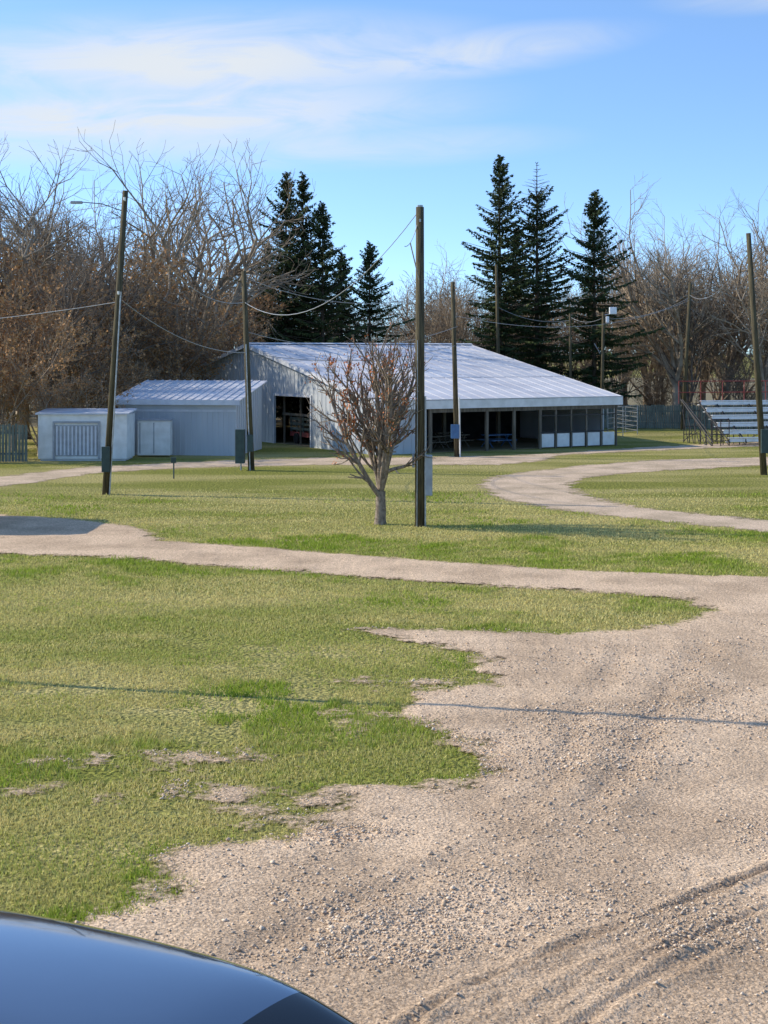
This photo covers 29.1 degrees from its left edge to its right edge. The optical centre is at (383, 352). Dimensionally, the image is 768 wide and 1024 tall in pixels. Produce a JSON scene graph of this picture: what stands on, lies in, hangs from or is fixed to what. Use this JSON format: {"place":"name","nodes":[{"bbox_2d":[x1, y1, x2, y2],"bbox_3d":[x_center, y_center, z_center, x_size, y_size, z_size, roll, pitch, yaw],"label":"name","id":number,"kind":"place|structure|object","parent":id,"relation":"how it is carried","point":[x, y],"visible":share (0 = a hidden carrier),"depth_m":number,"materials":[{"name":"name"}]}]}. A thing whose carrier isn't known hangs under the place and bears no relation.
{"place":"outdoors","nodes":[
{"label":"outdoors","id":0,"kind":"place"},
{"bbox_2d":[0,378,756,426],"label":"leaf litter ground","id":1,"kind":"structure","parent":0,"point":[33,420],"depth_m":169.45,"materials":[{"name":"brown plant"}]},
{"bbox_2d":[52,141,329,374],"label":"bare deciduous tree","id":2,"kind":"object","parent":1,"relation":"on","point":[222,236],"visible":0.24,"depth_m":115.16,"materials":[{"name":"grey plant"}]},
{"bbox_2d":[175,190,344,347],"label":"bare deciduous tree","id":3,"kind":"object","parent":1,"relation":"on","point":[255,279],"visible":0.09,"depth_m":119.05,"materials":[{"name":"brown plant"}]},
{"bbox_2d":[249,240,283,417],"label":"spruce tree","id":4,"kind":"object","parent":1,"relation":"on","point":[263,293],"visible":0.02,"depth_m":121.67,"materials":[{"name":"green plant"}]},
{"bbox_2d":[261,171,348,422],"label":"spruce tree","id":5,"kind":"object","parent":1,"relation":"on","point":[304,197],"visible":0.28,"depth_m":114.70,"materials":[{"name":"green plant"}]},
{"bbox_2d":[324,251,385,342],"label":"spruce tree","id":6,"kind":"object","parent":1,"relation":"on","point":[342,256],"visible":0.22,"depth_m":119.89,"materials":[{"name":"green plant"}]},
{"bbox_2d":[358,243,489,345],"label":"bare deciduous tree","id":7,"kind":"object","parent":1,"relation":"on","point":[463,319],"visible":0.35,"depth_m":129.09,"materials":[{"name":"brown plant"}]},
{"bbox_2d":[485,227,545,355],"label":"spruce tree","id":8,"kind":"object","parent":1,"relation":"on","point":[513,277],"visible":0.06,"depth_m":125.88,"materials":[{"name":"green plant"}]},
{"bbox_2d":[485,162,592,380],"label":"spruce tree","id":9,"kind":"object","parent":1,"relation":"on","point":[541,355],"visible":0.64,"depth_m":114.06,"materials":[{"name":"green plant"}]},
{"bbox_2d":[550,174,733,421],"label":"bare deciduous tree","id":10,"kind":"object","parent":1,"relation":"on","point":[624,272],"visible":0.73,"depth_m":117.40,"materials":[{"name":"brown plant"}]},
{"bbox_2d":[562,224,723,414],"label":"bare deciduous tree","id":11,"kind":"object","parent":1,"relation":"on","point":[650,290],"visible":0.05,"depth_m":131.89,"materials":[{"name":"brown plant"}]},
{"bbox_2d":[577,198,720,417],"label":"bare deciduous tree","id":12,"kind":"object","parent":1,"relation":"on","point":[623,376],"visible":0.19,"depth_m":127.20,"materials":[{"name":"brown plant"}]},
{"bbox_2d":[604,210,767,416],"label":"bare deciduous tree","id":13,"kind":"object","parent":1,"relation":"on","point":[703,397],"visible":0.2,"depth_m":127.70,"materials":[{"name":"brown plant"}]},
{"bbox_2d":[647,186,767,414],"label":"bare deciduous tree","id":14,"kind":"object","parent":1,"relation":"on","point":[765,261],"visible":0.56,"depth_m":121.94,"materials":[{"name":"brown plant"}]},
{"bbox_2d":[680,244,767,421],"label":"bare deciduous tree","id":15,"kind":"object","parent":1,"relation":"on","point":[761,334],"visible":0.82,"depth_m":114.07,"materials":[{"name":"brown plant"}]},
{"bbox_2d":[710,253,767,327],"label":"bare deciduous tree","id":16,"kind":"object","parent":1,"relation":"on","point":[760,274],"visible":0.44,"depth_m":116.74,"materials":[{"name":"brown plant"}]},
{"bbox_2d":[0,356,767,923],"bbox_3d":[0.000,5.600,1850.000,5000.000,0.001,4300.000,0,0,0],"label":"ground","id":17,"kind":"structure","parent":0,"point":[338,480],"depth_m":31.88,"materials":[{"name":"green plant"}]},
{"bbox_2d":[0,424,27,461],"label":"wooden board fence","id":18,"kind":"object","parent":17,"relation":"on","point":[9,433],"visible":1,"depth_m":75.44,"materials":[{"name":"grey wood"}]},
{"bbox_2d":[0,320,62,438],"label":"brown leafed tree","id":19,"kind":"object","parent":17,"relation":"on","point":[15,363],"visible":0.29,"depth_m":81.59,"materials":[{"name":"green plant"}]},
{"bbox_2d":[0,310,93,431],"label":"brown leafed tree","id":20,"kind":"object","parent":17,"relation":"on","point":[16,368],"visible":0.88,"depth_m":77.96,"materials":[{"name":"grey plant"}]},
{"bbox_2d":[0,274,100,450],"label":"brown leafed tree","id":21,"kind":"object","parent":17,"relation":"on","point":[37,322],"visible":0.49,"depth_m":81.50,"materials":[{"name":"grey plant"}]},
{"bbox_2d":[0,191,117,326],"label":"bare deciduous tree","id":22,"kind":"object","parent":17,"relation":"on","point":[27,237],"visible":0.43,"depth_m":94.96,"materials":[{"name":"brown plant"}]},
{"bbox_2d":[0,214,136,406],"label":"bare deciduous tree","id":23,"kind":"object","parent":17,"relation":"on","point":[65,297],"visible":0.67,"depth_m":84.56,"materials":[{"name":"brown plant"}]},
{"bbox_2d":[0,314,140,455],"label":"brown leafed tree","id":24,"kind":"object","parent":17,"relation":"on","point":[45,382],"visible":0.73,"depth_m":79.49,"materials":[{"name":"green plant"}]},
{"bbox_2d":[0,140,143,397],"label":"bare deciduous tree","id":25,"kind":"object","parent":17,"relation":"on","point":[13,206],"visible":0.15,"depth_m":105.10,"materials":[{"name":"brown plant"}]},
{"bbox_2d":[0,243,146,407],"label":"brown leafed tree","id":26,"kind":"object","parent":17,"relation":"on","point":[93,343],"visible":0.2,"depth_m":87.12,"materials":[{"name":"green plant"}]},
{"bbox_2d":[0,134,152,310],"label":"bare deciduous tree","id":27,"kind":"object","parent":17,"relation":"on","point":[58,227],"visible":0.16,"depth_m":109.56,"materials":[{"name":"brown plant"}]},
{"bbox_2d":[0,139,161,438],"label":"bare deciduous tree","id":28,"kind":"object","parent":17,"relation":"on","point":[40,239],"visible":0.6,"depth_m":96.29,"materials":[{"name":"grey plant"}]},
{"bbox_2d":[35,408,136,460],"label":"white storage shed","id":29,"kind":"structure","parent":17,"relation":"on","point":[71,434],"depth_m":76.50,"materials":[{"name":"paint"}]},
{"bbox_2d":[0,252,184,407],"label":"brown leafed tree","id":30,"kind":"object","parent":17,"relation":"on","point":[108,319],"visible":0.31,"depth_m":90.13,"materials":[{"name":"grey plant"}]},
{"bbox_2d":[0,230,195,407],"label":"brown leafed tree","id":31,"kind":"object","parent":17,"relation":"on","point":[140,304],"visible":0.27,"depth_m":93.41,"materials":[{"name":"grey plant"}]},
{"bbox_2d":[70,190,127,494],"bbox_3d":[-11.250,-0.348,58.404,2.284,12.117,0.495,0,0,0],"label":"utility pole","id":32,"kind":"object","parent":17,"relation":"on","point":[106,458],"visible":0.96,"depth_m":58.33,"materials":[{"name":"brown wood"}]},
{"bbox_2d":[0,203,767,360],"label":"overhead wires","id":33,"kind":"object","parent":32,"relation":"attached to","point":[318,299],"visible":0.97,"depth_m":69.06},
{"bbox_2d":[14,206,195,407],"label":"bare deciduous tree","id":34,"kind":"object","parent":17,"relation":"on","point":[114,291],"visible":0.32,"depth_m":92.88,"materials":[{"name":"brown plant"}]},
{"bbox_2d":[50,307,161,407],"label":"brown leafed tree","id":35,"kind":"object","parent":17,"relation":"on","point":[122,383],"visible":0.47,"depth_m":87.69,"materials":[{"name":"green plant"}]},
{"bbox_2d":[1,163,219,364],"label":"bare deciduous tree","id":36,"kind":"object","parent":17,"relation":"on","point":[98,239],"visible":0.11,"depth_m":111.47,"materials":[{"name":"brown plant"}]},
{"bbox_2d":[50,247,199,407],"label":"brown leafed tree","id":37,"kind":"object","parent":17,"relation":"on","point":[192,321],"visible":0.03,"depth_m":96.81,"materials":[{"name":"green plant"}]},
{"bbox_2d":[55,285,242,407],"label":"brown leafed tree","id":38,"kind":"object","parent":17,"relation":"on","point":[220,338],"visible":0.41,"depth_m":96.24,"materials":[{"name":"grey plant"}]},
{"bbox_2d":[104,320,196,390],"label":"brown leafed tree","id":39,"kind":"object","parent":17,"relation":"on","point":[168,371],"visible":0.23,"depth_m":93.77,"materials":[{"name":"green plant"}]},
{"bbox_2d":[136,419,173,454],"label":"white utility cabinet","id":40,"kind":"object","parent":17,"relation":"on","point":[155,436],"visible":1,"depth_m":79.20,"materials":[{"name":"metal"}]},
{"bbox_2d":[171,457,175,478],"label":"signpost","id":41,"kind":"object","parent":17,"relation":"on","point":[173,460],"visible":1,"depth_m":65.65,"materials":[{"name":"grey metal"}]},
{"bbox_2d":[0,909,355,1023],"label":"parked car","id":42,"kind":"object","parent":17,"relation":"on","point":[54,971],"visible":1,"depth_m":8.83,"materials":[{"name":"blue paint"}]},
{"bbox_2d":[61,124,316,378],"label":"bare deciduous tree","id":43,"kind":"object","parent":17,"relation":"on","point":[248,265],"visible":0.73,"depth_m":102.31,"materials":[{"name":"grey plant"}]},
{"bbox_2d":[115,380,266,455],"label":"metal lean to shed","id":44,"kind":"object","parent":17,"relation":"on","point":[208,417],"visible":0.77,"depth_m":80.78,"materials":[{"name":"paint"}]},
{"bbox_2d":[128,308,272,382],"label":"brown leafed tree","id":45,"kind":"object","parent":17,"relation":"on","point":[251,322],"visible":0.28,"depth_m":98.80,"materials":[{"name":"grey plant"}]},
{"bbox_2d":[133,281,294,370],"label":"brown leafed tree","id":46,"kind":"object","parent":17,"relation":"on","point":[259,304],"visible":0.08,"depth_m":111.36,"materials":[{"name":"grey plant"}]},
{"bbox_2d":[207,271,254,470],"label":"utility pole","id":47,"kind":"object","parent":17,"relation":"on","point":[240,446],"visible":0.97,"depth_m":70.34,"materials":[{"name":"brown wood"}]},
{"bbox_2d":[238,171,337,424],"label":"spruce tree","id":48,"kind":"object","parent":17,"relation":"on","point":[280,267],"visible":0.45,"depth_m":113.52,"materials":[{"name":"green plant"}]},
{"bbox_2d":[259,201,369,417],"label":"spruce tree","id":49,"kind":"object","parent":17,"relation":"on","point":[321,256],"visible":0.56,"depth_m":112.64,"materials":[{"name":"green plant"}]},
{"bbox_2d":[304,320,431,524],"bbox_3d":[-0.186,2.339,47.775,4.316,6.778,3.838,0,0,-34],"label":"pear tree","id":50,"kind":"object","parent":17,"relation":"on","point":[381,431],"visible":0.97,"depth_m":47.76,"materials":[{"name":"brown plant"}]},
{"bbox_2d":[331,240,415,342],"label":"spruce tree","id":51,"kind":"object","parent":17,"relation":"on","point":[369,310],"visible":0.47,"depth_m":113.33,"materials":[{"name":"green plant"}]},
{"bbox_2d":[0,514,767,1023],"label":"gravel lot","id":52,"kind":"structure","parent":17,"relation":"on","point":[692,800],"depth_m":16.73,"materials":[{"name":"beige gravel"}]},
{"bbox_2d":[0,248,767,422],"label":"distant tree line","id":53,"kind":"object","parent":17,"relation":"on","point":[657,396],"visible":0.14,"depth_m":120.26,"materials":[{"name":"brown plant"}]},
{"bbox_2d":[175,342,622,454],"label":"open sided barn","id":54,"kind":"structure","parent":17,"relation":"on","point":[507,403],"depth_m":90.38,"materials":[{"name":"paint"}]},
{"bbox_2d":[410,205,431,526],"bbox_3d":[1.131,0.473,47.586,0.928,10.455,0.478,0,0,-28],"label":"utility pole","id":55,"kind":"object","parent":17,"relation":"on","point":[423,477],"visible":0.97,"depth_m":47.55,"materials":[{"name":"brown wood"}]},
{"bbox_2d":[451,282,460,456],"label":"utility pole","id":56,"kind":"object","parent":17,"relation":"on","point":[455,432],"visible":0.93,"depth_m":79.39,"materials":[{"name":"brown wood"}]},
{"bbox_2d":[495,264,499,353],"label":"utility pole","id":57,"kind":"object","parent":17,"relation":"on","point":[497,313],"visible":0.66,"depth_m":108.90,"materials":[{"name":"brown wood"}]},
{"bbox_2d":[457,154,552,363],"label":"spruce tree","id":58,"kind":"object","parent":17,"relation":"on","point":[492,254],"visible":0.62,"depth_m":113.58,"materials":[{"name":"green plant"}]},
{"bbox_2d":[569,313,571,378],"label":"utility pole","id":59,"kind":"object","parent":17,"relation":"on","point":[570,356],"visible":0.66,"depth_m":108.94,"materials":[{"name":"brown wood"}]},
{"bbox_2d":[545,189,665,418],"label":"spruce tree","id":60,"kind":"object","parent":17,"relation":"on","point":[592,371],"visible":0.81,"depth_m":113.57,"materials":[{"name":"green plant"}]},
{"bbox_2d":[594,307,616,389],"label":"floodlight pole","id":61,"kind":"object","parent":17,"relation":"on","point":[612,310],"visible":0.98,"depth_m":103.90,"materials":[{"name":"brown wood"}]},
{"bbox_2d":[607,405,637,436],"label":"pipe corral panel","id":62,"kind":"object","parent":17,"relation":"on","point":[622,411],"visible":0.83,"depth_m":98.74,"materials":[{"name":"metal"}]},
{"bbox_2d":[614,406,637,434],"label":"pipe corral panel","id":63,"kind":"object","parent":17,"relation":"on","point":[625,428],"visible":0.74,"depth_m":103.23,"materials":[{"name":"metal"}]},
{"bbox_2d":[680,283,691,429],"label":"utility pole","id":64,"kind":"object","parent":17,"relation":"on","point":[686,346],"visible":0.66,"depth_m":107.38,"materials":[{"name":"brown wood"}]},
{"bbox_2d":[604,405,767,428],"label":"wooden board fence","id":65,"kind":"object","parent":17,"relation":"on","point":[643,411],"visible":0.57,"depth_m":108.46,"materials":[{"name":"grey wood"}]},
{"bbox_2d":[678,380,767,445],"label":"aluminium bleachers","id":66,"kind":"object","parent":17,"relation":"on","point":[720,425],"visible":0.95,"depth_m":91.60,"materials":[{"name":"silver metal"}]},
{"bbox_2d":[746,233,767,474],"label":"utility pole","id":67,"kind":"object","parent":17,"relation":"on","point":[763,440],"visible":0.87,"depth_m":67.72,"materials":[{"name":"brown wood"}]},
{"bbox_2d":[0,442,767,532],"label":"dirt track","id":68,"kind":"structure","parent":0,"point":[546,487],"depth_m":68.44,"materials":[{"name":"beige gravel"}]},
{"bbox_2d":[0,0,767,354],"label":"sky","id":69,"kind":"structure","parent":0,"point":[390,108],"materials":[{"name":"blue"}]}
]}

